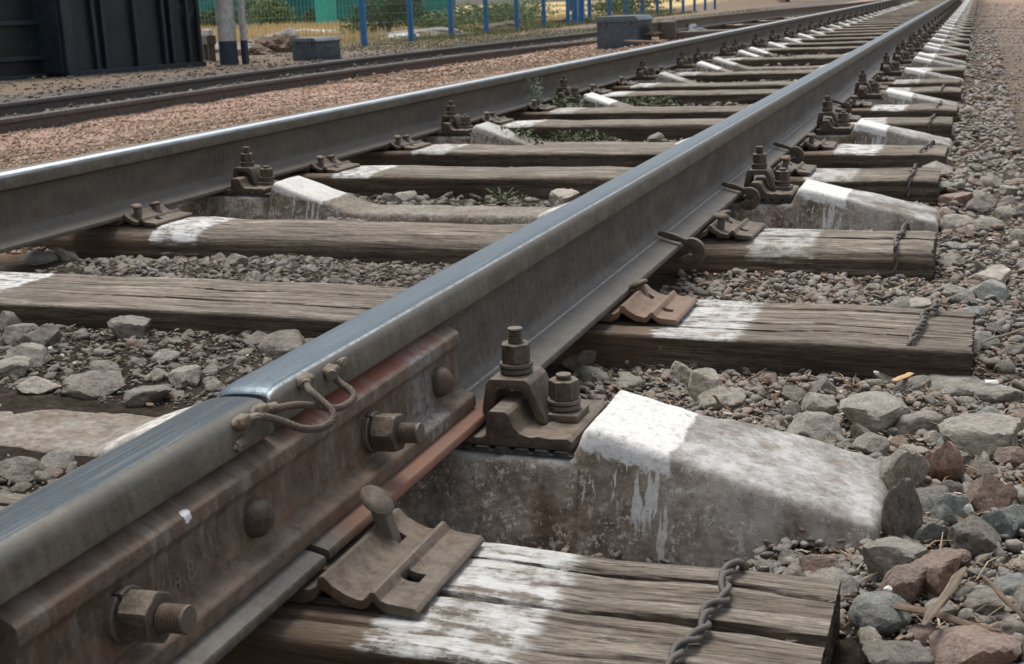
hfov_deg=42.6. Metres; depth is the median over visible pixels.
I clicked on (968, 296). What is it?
ballast stone
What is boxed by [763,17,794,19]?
wooden sleeper
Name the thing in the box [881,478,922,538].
ballast stone
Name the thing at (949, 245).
ballast stone
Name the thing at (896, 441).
ballast stone
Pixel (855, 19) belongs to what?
concrete sleeper
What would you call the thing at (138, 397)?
ballast stone
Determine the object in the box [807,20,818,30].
rail fastening
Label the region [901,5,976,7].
wooden sleeper
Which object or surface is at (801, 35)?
concrete sleeper
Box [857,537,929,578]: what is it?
ballast stone
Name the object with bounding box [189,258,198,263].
ballast stone
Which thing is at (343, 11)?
sheet metal wall
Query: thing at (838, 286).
ballast stone
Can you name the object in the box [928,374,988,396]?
ballast stone
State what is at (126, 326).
ballast stone
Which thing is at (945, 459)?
ballast stone
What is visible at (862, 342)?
wooden sleeper
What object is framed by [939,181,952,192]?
ballast stone
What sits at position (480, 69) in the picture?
pink gravel
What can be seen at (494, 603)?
wooden sleeper
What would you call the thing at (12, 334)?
ballast stone
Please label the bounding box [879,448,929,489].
ballast stone
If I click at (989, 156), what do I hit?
ballast stone
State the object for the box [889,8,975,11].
wooden sleeper
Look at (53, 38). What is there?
steel hopper
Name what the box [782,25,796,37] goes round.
rail fastening
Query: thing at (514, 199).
ballast stone
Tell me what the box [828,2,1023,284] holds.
ballast gravel
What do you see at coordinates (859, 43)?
wooden sleeper
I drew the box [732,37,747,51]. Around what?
rail fastening
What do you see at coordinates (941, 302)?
ballast stone
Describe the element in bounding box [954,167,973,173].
ballast stone
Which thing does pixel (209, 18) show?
bush
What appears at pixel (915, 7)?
wooden sleeper
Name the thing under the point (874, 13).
concrete sleeper
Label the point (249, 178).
rail fastening
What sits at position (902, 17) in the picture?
wooden sleeper
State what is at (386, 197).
ballast stone
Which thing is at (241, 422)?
bond cable
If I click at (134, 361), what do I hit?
ballast stone
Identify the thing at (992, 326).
ballast stone
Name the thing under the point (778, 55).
weed
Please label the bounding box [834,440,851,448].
ballast stone
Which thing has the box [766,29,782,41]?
rail fastening
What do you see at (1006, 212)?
ballast stone
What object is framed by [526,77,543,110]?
weed
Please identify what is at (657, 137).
ballast stone
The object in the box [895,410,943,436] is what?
ballast stone
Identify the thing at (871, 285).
ballast stone
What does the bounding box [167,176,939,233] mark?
concrete sleeper
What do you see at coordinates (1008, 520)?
ballast stone
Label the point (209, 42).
iron stand
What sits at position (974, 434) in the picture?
ballast stone
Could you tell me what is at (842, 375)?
straw litter
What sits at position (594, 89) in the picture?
tie plate
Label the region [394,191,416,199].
ballast stone
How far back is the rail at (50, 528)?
1.10 m
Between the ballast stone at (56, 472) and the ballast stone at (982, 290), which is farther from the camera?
the ballast stone at (982, 290)
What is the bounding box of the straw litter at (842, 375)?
[4,81,1023,633]
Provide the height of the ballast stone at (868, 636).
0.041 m
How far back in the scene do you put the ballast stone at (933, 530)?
1.49 m
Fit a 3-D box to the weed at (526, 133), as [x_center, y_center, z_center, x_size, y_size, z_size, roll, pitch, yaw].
[-0.047,-0.846,5.727,0.439,0.112,0.203,3,15,19]
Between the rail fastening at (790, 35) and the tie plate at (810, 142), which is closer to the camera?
the tie plate at (810, 142)
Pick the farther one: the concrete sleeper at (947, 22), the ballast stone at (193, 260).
the concrete sleeper at (947, 22)
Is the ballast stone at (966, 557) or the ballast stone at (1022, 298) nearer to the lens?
the ballast stone at (966, 557)
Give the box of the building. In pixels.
[455,0,565,4]
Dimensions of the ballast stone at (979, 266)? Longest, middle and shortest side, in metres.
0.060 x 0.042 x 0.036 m
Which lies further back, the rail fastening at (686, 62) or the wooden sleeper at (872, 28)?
the wooden sleeper at (872, 28)
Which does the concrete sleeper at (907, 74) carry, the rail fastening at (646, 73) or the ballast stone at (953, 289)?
the rail fastening at (646, 73)
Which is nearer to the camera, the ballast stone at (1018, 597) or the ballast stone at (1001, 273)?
the ballast stone at (1018, 597)
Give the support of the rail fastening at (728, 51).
on the concrete sleeper at (926, 49)
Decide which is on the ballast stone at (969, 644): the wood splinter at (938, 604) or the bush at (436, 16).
the wood splinter at (938, 604)
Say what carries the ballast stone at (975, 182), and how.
on the ground at (846, 650)
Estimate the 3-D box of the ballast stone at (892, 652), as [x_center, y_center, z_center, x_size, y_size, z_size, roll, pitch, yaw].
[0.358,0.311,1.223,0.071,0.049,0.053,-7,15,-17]
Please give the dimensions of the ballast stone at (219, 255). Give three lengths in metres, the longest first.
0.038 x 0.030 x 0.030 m
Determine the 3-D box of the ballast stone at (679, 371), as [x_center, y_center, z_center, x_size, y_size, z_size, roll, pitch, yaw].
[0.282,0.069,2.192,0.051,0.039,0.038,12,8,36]
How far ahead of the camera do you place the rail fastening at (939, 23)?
17.36 m
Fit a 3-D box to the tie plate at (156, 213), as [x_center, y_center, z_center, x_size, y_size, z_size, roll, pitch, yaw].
[-1.118,-0.323,3.708,0.388,0.100,0.180,3,15,20]
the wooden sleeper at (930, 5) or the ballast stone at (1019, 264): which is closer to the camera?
the ballast stone at (1019, 264)
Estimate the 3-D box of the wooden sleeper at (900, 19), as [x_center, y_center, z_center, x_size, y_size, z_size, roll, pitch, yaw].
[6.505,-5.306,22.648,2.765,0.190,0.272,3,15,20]
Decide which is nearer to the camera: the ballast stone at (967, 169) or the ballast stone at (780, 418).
the ballast stone at (780, 418)
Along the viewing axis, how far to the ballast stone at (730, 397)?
2.02 m
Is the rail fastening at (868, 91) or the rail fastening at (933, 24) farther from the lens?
the rail fastening at (933, 24)
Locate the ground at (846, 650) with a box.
[0,0,1023,663]
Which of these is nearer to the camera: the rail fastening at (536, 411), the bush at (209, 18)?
the rail fastening at (536, 411)
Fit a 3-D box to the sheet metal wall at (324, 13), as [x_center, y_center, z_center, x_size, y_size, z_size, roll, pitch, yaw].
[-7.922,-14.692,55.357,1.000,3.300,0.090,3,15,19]
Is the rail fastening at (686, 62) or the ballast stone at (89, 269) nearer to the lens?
the ballast stone at (89, 269)
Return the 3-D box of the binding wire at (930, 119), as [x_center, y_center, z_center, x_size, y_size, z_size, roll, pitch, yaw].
[1.785,-0.885,5.585,0.018,0.068,0.286,3,15,22]
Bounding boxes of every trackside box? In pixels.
[290,36,340,60]
[595,14,652,49]
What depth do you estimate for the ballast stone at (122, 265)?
3.24 m
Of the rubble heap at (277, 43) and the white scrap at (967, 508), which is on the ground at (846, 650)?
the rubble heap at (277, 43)
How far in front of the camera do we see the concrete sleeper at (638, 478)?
1.63 m
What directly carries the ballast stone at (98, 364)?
on the ground at (846, 650)
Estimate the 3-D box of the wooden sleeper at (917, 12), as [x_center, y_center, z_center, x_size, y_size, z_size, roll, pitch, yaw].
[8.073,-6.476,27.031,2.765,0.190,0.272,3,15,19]
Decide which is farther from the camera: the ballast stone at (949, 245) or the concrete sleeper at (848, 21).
the concrete sleeper at (848, 21)
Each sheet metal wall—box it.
[198,0,338,27]
[314,0,336,23]
[338,0,455,22]
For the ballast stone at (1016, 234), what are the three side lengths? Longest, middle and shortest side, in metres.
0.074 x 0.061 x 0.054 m
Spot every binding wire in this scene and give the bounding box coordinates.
[664,558,749,663]
[892,222,910,276]
[906,299,939,345]
[907,163,917,196]
[919,140,934,152]
[928,113,935,133]
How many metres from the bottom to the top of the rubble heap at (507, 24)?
0.500 m
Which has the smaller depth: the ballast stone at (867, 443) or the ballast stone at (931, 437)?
the ballast stone at (867, 443)
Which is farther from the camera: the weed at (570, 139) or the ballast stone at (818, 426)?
the weed at (570, 139)
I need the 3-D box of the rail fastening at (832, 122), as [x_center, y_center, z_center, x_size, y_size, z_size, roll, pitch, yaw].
[1.161,-0.875,5.274,0.453,0.142,0.184,3,15,19]
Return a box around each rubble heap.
[202,42,253,52]
[238,43,275,54]
[248,28,298,42]
[254,34,294,52]
[259,29,338,35]
[369,27,471,37]
[382,33,422,39]
[472,20,525,30]
[550,14,593,23]
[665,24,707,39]
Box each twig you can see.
[712,394,726,409]
[980,328,1023,342]
[980,573,1023,620]
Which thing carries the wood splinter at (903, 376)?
on the ballast stone at (921, 381)
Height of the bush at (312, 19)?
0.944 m
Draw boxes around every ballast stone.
[0,311,22,330]
[0,356,29,377]
[0,456,46,484]
[1,323,38,346]
[3,342,51,366]
[16,376,61,394]
[23,249,58,264]
[23,323,62,347]
[40,450,75,470]
[44,467,65,477]
[54,247,78,260]
[61,369,125,399]
[72,330,88,337]
[84,266,95,272]
[90,360,118,370]
[107,315,150,339]
[116,263,127,268]
[123,385,170,406]
[127,338,142,347]
[130,357,146,366]
[146,266,158,272]
[147,368,167,380]
[150,349,180,362]
[158,256,168,260]
[164,273,176,277]
[168,365,201,387]
[183,329,195,337]
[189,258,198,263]
[201,363,219,376]
[205,377,225,388]
[215,252,225,258]
[225,253,248,265]
[240,330,268,345]
[251,273,263,279]
[258,329,305,357]
[265,275,274,281]
[266,260,277,266]
[275,260,288,267]
[305,264,316,270]
[319,257,332,262]
[327,276,341,283]
[381,193,401,204]
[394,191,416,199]
[403,266,412,272]
[506,197,518,202]
[549,188,579,202]
[562,350,595,371]
[576,366,610,383]
[615,373,645,391]
[647,132,664,141]
[669,361,692,381]
[688,368,722,401]
[697,385,746,410]
[754,559,776,568]
[758,373,777,386]
[770,415,792,426]
[778,549,805,563]
[780,402,800,415]
[782,385,806,403]
[782,563,806,576]
[785,411,842,441]
[801,392,836,414]
[801,554,841,573]
[808,377,835,394]
[810,567,858,601]
[820,275,834,282]
[833,283,847,290]
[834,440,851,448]
[840,390,908,433]
[848,591,911,636]
[850,422,870,438]
[851,432,889,454]
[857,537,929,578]
[857,626,882,662]
[864,283,876,290]
[864,379,884,387]
[864,640,935,663]
[872,373,896,384]
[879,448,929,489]
[879,564,926,604]
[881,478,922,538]
[885,299,909,307]
[889,435,906,448]
[893,296,911,300]
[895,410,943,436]
[896,375,930,390]
[898,444,928,455]
[908,297,931,308]
[909,623,937,643]
[910,548,962,597]
[913,521,949,543]
[916,485,948,501]
[921,161,952,172]
[921,494,968,524]
[923,430,944,443]
[924,597,958,614]
[926,440,963,481]
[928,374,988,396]
[929,622,1021,663]
[933,298,948,304]
[937,412,1020,459]
[938,192,972,206]
[938,208,955,216]
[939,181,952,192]
[939,480,962,492]
[940,214,972,230]
[940,242,953,249]
[940,253,967,266]
[940,284,967,294]
[947,291,977,305]
[947,514,1000,557]
[951,225,973,237]
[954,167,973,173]
[954,242,971,250]
[954,306,984,317]
[955,549,971,567]
[960,450,970,463]
[963,264,1011,284]
[963,279,980,284]
[963,588,1004,615]
[965,197,991,214]
[965,459,998,479]
[966,473,1017,514]
[967,279,1008,302]
[968,178,983,187]
[972,190,996,204]
[973,217,999,230]
[973,384,1023,403]
[974,215,998,219]
[974,263,989,271]
[974,331,1000,350]
[977,406,1000,413]
[979,173,1001,187]
[982,504,1023,538]
[983,153,993,160]
[986,322,999,333]
[987,572,1023,595]
[992,206,1015,218]
[992,360,1015,375]
[993,615,1023,634]
[994,446,1023,465]
[999,185,1018,195]
[999,195,1016,205]
[1000,343,1023,356]
[1001,172,1018,180]
[1003,179,1019,186]
[1005,299,1020,307]
[1008,169,1017,174]
[1008,228,1023,244]
[1009,409,1023,426]
[1012,178,1023,184]
[1013,206,1023,211]
[1013,580,1023,613]
[1014,486,1023,504]
[1015,259,1023,269]
[1019,641,1023,661]
[1020,292,1023,303]
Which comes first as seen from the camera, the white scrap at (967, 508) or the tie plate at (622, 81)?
the white scrap at (967, 508)
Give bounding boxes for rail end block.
[659,21,675,38]
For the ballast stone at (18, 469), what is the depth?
1.78 m
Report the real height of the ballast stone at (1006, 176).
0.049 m
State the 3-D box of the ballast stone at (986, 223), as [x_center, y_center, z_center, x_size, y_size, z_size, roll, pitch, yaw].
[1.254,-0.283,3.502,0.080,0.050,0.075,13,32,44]
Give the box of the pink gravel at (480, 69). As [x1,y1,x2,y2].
[0,16,799,253]
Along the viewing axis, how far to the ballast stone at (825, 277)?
2.89 m
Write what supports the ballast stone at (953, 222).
on the ground at (846, 650)
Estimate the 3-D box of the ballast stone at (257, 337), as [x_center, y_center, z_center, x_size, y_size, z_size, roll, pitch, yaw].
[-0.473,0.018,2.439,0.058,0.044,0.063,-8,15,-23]
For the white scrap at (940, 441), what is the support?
on the ballast gravel at (777, 282)
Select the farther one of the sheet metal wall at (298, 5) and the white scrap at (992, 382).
the sheet metal wall at (298, 5)
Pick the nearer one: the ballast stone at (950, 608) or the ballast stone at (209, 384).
the ballast stone at (950, 608)
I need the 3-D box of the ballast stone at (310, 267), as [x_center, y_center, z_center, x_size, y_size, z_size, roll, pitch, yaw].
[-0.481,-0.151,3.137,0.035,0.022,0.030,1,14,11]
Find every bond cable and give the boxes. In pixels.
[231,372,336,432]
[250,364,357,413]
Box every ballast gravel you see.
[538,527,880,582]
[572,242,1023,663]
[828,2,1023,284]
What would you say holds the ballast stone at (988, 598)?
on the ballast gravel at (777, 282)
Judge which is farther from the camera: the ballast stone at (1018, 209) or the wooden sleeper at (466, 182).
the wooden sleeper at (466, 182)
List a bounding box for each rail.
[0,0,911,253]
[0,31,596,115]
[0,40,596,133]
[0,397,326,663]
[216,0,955,559]
[646,0,879,33]
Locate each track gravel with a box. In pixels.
[0,254,452,492]
[327,52,826,224]
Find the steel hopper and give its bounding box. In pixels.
[0,0,206,80]
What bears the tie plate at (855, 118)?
on the wooden sleeper at (639, 130)
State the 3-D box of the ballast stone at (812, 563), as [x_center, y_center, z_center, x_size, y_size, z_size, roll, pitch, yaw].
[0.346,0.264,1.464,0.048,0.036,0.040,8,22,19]
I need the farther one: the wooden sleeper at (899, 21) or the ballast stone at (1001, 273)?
the wooden sleeper at (899, 21)
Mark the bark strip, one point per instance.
(947, 617)
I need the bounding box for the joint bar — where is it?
[0,323,475,663]
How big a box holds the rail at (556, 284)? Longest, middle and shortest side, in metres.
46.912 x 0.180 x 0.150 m
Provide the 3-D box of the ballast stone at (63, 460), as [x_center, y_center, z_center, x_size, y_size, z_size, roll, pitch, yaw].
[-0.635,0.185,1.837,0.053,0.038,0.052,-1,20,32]
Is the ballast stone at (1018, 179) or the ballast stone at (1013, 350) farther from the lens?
the ballast stone at (1018, 179)
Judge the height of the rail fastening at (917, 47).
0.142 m
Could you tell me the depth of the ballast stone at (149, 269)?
3.16 m
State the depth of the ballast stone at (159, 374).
2.25 m
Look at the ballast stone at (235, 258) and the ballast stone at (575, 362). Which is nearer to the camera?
the ballast stone at (575, 362)
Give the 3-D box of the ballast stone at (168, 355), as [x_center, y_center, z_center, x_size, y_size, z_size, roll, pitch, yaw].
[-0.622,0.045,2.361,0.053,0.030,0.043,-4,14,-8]
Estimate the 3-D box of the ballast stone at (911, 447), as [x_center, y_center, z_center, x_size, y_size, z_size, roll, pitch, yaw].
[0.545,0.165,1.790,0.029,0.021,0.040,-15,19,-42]
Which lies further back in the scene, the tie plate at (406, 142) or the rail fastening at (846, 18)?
the rail fastening at (846, 18)
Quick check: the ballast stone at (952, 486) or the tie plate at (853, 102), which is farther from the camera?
the tie plate at (853, 102)
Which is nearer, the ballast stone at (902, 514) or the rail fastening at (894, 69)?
the ballast stone at (902, 514)
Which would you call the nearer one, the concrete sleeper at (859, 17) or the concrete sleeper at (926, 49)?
the concrete sleeper at (926, 49)
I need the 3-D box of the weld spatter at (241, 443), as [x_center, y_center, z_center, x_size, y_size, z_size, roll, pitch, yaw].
[-0.252,0.105,1.226,0.010,0.014,0.026,3,15,19]
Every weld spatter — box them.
[233,435,249,451]
[336,357,348,368]
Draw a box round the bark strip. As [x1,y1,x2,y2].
[893,602,1001,631]
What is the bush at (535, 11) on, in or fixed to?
on the ground at (846, 650)
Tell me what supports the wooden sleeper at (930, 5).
on the ground at (846, 650)
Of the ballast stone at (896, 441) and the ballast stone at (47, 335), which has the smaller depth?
the ballast stone at (896, 441)
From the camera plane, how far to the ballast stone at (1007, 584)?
1.35 m
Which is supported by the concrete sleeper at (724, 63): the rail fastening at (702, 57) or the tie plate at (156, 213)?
the rail fastening at (702, 57)
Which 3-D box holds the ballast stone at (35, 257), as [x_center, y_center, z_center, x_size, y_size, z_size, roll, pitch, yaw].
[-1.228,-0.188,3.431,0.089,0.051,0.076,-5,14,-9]
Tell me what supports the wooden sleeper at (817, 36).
on the ground at (846, 650)
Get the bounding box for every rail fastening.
[210,147,278,195]
[427,101,473,135]
[454,326,606,458]
[550,75,580,102]
[629,58,658,79]
[668,49,695,68]
[693,45,711,63]
[715,39,736,55]
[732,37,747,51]
[734,146,798,202]
[748,32,766,46]
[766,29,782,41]
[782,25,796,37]
[795,22,808,33]
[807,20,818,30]
[812,96,854,133]
[817,18,828,27]
[827,16,836,24]
[835,14,844,22]
[842,12,850,20]
[854,70,883,98]
[855,10,862,16]
[876,52,902,75]
[892,43,911,63]
[897,40,916,58]
[906,34,922,51]
[909,32,925,47]
[916,28,929,42]
[922,24,933,37]
[925,21,937,33]
[929,18,940,29]
[933,16,942,26]
[936,14,944,23]
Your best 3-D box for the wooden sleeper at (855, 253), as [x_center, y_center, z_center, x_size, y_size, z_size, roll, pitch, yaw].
[-0.344,-0.191,3.466,2.788,0.189,0.272,3,15,19]
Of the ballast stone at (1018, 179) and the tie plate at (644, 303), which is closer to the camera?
the tie plate at (644, 303)
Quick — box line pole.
[215,0,249,64]
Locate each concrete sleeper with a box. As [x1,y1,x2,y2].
[0,390,888,567]
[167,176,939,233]
[412,119,952,152]
[542,88,958,107]
[626,67,963,85]
[665,56,965,71]
[710,52,966,71]
[715,46,967,57]
[747,42,968,56]
[755,37,963,48]
[774,33,970,43]
[791,29,971,38]
[805,26,971,34]
[817,23,961,31]
[827,21,973,28]
[836,19,973,25]
[845,17,965,23]
[851,15,965,21]
[858,13,974,18]
[863,12,968,17]
[868,11,975,16]
[873,9,968,14]
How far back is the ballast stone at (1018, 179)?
4.18 m
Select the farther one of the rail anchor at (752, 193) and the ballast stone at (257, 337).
the rail anchor at (752, 193)
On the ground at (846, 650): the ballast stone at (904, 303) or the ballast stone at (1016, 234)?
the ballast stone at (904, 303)
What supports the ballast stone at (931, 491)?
on the ballast gravel at (777, 282)
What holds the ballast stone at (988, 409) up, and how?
on the ground at (846, 650)
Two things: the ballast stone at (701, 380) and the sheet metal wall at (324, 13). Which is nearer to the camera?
the ballast stone at (701, 380)
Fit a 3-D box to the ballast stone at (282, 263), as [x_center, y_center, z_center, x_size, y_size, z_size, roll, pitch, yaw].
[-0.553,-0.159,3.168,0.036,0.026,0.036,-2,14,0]
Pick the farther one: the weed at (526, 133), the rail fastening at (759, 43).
the rail fastening at (759, 43)
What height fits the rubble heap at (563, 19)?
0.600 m
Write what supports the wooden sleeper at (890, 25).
on the ground at (846, 650)
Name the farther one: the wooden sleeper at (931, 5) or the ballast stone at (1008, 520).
the wooden sleeper at (931, 5)
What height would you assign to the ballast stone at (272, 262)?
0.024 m
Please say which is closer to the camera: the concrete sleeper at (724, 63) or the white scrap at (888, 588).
the white scrap at (888, 588)
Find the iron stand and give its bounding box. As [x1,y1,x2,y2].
[202,29,215,61]
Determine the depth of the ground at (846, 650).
4.29 m
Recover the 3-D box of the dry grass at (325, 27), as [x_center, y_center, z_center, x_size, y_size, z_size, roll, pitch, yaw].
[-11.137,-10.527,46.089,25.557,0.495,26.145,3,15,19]
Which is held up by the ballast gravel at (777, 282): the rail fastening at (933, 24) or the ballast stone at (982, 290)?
the ballast stone at (982, 290)
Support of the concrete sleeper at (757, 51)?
on the ground at (846, 650)
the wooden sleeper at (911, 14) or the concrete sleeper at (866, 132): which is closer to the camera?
the concrete sleeper at (866, 132)
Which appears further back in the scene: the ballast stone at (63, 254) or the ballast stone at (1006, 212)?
the ballast stone at (1006, 212)
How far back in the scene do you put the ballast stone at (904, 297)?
2.64 m
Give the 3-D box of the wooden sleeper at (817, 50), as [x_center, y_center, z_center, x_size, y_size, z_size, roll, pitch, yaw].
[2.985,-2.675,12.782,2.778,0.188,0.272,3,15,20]
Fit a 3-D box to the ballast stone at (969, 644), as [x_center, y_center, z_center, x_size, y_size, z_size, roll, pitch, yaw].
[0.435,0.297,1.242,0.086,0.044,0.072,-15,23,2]
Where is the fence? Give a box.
[199,0,715,45]
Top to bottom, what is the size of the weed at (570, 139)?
0.089 m
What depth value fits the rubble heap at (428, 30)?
35.14 m
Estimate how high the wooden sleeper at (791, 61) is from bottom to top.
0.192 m
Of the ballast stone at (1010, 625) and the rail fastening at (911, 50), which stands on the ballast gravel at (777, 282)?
the ballast stone at (1010, 625)
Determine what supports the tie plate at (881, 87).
on the wooden sleeper at (723, 97)
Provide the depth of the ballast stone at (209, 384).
2.19 m
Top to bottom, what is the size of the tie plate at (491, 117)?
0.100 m
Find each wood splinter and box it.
[891,372,913,380]
[922,566,966,626]
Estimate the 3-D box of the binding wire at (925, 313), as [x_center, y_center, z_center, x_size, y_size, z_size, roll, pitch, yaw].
[0.698,0.009,2.237,0.024,0.080,0.313,5,16,26]
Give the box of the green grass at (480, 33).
[277,0,919,53]
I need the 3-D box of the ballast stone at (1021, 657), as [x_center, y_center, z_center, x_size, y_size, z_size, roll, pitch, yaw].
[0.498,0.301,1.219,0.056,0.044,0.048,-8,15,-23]
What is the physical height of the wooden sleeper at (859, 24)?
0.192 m
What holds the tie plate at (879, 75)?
on the wooden sleeper at (952, 82)
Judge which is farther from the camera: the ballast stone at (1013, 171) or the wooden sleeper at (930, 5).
the wooden sleeper at (930, 5)
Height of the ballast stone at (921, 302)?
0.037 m
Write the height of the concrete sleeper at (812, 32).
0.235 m
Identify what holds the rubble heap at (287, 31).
on the ground at (846, 650)
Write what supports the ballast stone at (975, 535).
on the ground at (846, 650)
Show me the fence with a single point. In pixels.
(578, 8)
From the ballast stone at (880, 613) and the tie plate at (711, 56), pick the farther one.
the tie plate at (711, 56)
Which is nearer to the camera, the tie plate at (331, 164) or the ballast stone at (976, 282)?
the ballast stone at (976, 282)
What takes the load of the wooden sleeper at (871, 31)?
on the ground at (846, 650)
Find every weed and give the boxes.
[475,187,527,205]
[500,126,543,143]
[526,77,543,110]
[541,129,621,141]
[546,94,594,107]
[614,94,683,106]
[763,53,796,56]
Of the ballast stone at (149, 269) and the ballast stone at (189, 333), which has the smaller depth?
the ballast stone at (189, 333)
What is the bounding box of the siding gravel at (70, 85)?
[0,33,595,116]
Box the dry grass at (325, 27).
[201,10,597,45]
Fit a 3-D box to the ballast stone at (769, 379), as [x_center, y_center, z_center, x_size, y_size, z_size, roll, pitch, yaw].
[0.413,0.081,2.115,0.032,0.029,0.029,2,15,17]
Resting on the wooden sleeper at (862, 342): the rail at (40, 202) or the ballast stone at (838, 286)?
the rail at (40, 202)
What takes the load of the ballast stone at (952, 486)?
on the ground at (846, 650)
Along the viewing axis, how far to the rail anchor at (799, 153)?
4.40 m
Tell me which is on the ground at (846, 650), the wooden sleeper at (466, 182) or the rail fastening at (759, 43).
the wooden sleeper at (466, 182)
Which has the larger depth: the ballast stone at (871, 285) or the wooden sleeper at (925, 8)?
the wooden sleeper at (925, 8)
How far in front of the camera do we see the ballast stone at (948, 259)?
3.04 m
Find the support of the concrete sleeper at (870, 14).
on the ground at (846, 650)
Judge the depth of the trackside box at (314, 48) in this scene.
22.32 m
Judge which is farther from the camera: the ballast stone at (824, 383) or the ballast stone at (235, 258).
the ballast stone at (235, 258)
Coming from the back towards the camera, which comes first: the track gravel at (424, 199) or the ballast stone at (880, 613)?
the track gravel at (424, 199)
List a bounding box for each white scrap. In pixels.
[883,586,891,591]
[938,437,943,445]
[963,503,973,513]
[984,380,998,385]
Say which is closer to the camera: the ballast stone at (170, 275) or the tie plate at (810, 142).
the ballast stone at (170, 275)
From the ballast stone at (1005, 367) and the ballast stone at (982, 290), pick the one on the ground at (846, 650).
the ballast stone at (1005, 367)
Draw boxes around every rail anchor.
[657,230,705,266]
[721,181,760,209]
[773,142,803,163]
[830,99,851,112]
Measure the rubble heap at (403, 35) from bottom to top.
0.320 m
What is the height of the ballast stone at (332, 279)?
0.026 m
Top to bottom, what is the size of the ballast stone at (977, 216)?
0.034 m
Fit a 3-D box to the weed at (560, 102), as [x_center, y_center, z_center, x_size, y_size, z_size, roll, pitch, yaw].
[0.312,-1.232,7.169,0.313,0.127,0.218,3,15,19]
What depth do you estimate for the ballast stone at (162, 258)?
3.37 m
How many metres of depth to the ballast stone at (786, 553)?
1.50 m
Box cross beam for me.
[667,29,731,40]
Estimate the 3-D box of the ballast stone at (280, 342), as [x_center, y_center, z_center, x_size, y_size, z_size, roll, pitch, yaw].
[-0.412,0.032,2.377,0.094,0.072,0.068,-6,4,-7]
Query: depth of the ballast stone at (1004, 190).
3.98 m
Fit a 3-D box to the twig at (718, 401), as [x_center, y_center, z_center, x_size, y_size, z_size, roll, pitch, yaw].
[0.304,0.103,1.922,0.005,0.007,0.073,6,-17,28]
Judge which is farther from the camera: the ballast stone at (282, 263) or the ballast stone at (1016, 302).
the ballast stone at (282, 263)
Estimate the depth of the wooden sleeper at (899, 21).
21.42 m
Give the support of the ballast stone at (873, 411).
on the ground at (846, 650)
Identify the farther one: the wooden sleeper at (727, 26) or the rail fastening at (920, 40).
the wooden sleeper at (727, 26)
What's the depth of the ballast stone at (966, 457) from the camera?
1.75 m
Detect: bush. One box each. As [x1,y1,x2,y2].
[200,8,237,28]
[234,0,300,25]
[297,8,320,24]
[339,0,426,34]
[413,8,477,29]
[453,2,536,25]
[464,0,561,21]
[585,0,681,14]
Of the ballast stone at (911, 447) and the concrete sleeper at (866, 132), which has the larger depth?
the concrete sleeper at (866, 132)
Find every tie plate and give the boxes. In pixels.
[105,201,191,226]
[287,485,483,617]
[297,155,359,172]
[376,135,430,149]
[470,111,513,123]
[517,99,556,111]
[579,84,611,93]
[599,279,697,324]
[607,76,637,85]
[655,66,675,73]
[694,210,765,239]
[708,53,723,58]
[772,155,816,175]
[797,133,836,149]
[834,108,860,121]
[841,95,872,107]
[865,79,888,89]
[872,71,894,80]
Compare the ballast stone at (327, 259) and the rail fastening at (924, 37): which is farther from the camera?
the rail fastening at (924, 37)
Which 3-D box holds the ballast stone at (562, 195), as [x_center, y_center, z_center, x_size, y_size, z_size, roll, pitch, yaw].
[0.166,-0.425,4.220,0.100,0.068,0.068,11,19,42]
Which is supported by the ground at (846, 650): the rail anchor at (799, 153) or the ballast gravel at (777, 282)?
the ballast gravel at (777, 282)
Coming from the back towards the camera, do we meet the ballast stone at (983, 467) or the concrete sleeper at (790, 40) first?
the concrete sleeper at (790, 40)
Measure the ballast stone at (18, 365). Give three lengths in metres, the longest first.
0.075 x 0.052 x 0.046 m
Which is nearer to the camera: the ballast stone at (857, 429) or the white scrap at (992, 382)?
the ballast stone at (857, 429)
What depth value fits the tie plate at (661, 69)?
9.51 m
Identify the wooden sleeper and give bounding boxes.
[0,271,975,380]
[0,492,840,663]
[17,217,937,280]
[274,165,941,204]
[339,144,948,167]
[471,117,953,141]
[498,103,958,122]
[579,86,961,106]
[599,78,960,91]
[652,23,763,36]
[656,67,963,82]
[723,53,966,66]
[731,20,778,23]
[761,43,969,54]
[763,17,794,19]
[777,38,969,47]
[782,34,970,42]
[796,30,971,38]
[819,24,972,30]
[821,27,972,34]
[828,22,973,27]
[847,20,973,25]
[855,18,974,22]
[859,16,973,20]
[867,15,974,18]
[871,13,974,17]
[877,12,975,15]
[880,10,975,14]
[884,9,975,12]
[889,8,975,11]
[892,7,976,10]
[895,6,976,9]
[898,7,932,8]
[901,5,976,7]
[903,4,977,6]
[907,3,976,5]
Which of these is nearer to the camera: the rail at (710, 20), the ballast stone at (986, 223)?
the ballast stone at (986, 223)
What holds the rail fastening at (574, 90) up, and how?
on the concrete sleeper at (890, 96)
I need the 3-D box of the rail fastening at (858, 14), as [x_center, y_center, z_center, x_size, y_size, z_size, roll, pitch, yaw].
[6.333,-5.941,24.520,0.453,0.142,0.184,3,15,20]
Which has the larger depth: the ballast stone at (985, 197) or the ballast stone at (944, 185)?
the ballast stone at (944, 185)
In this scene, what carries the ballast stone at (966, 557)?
on the ground at (846, 650)

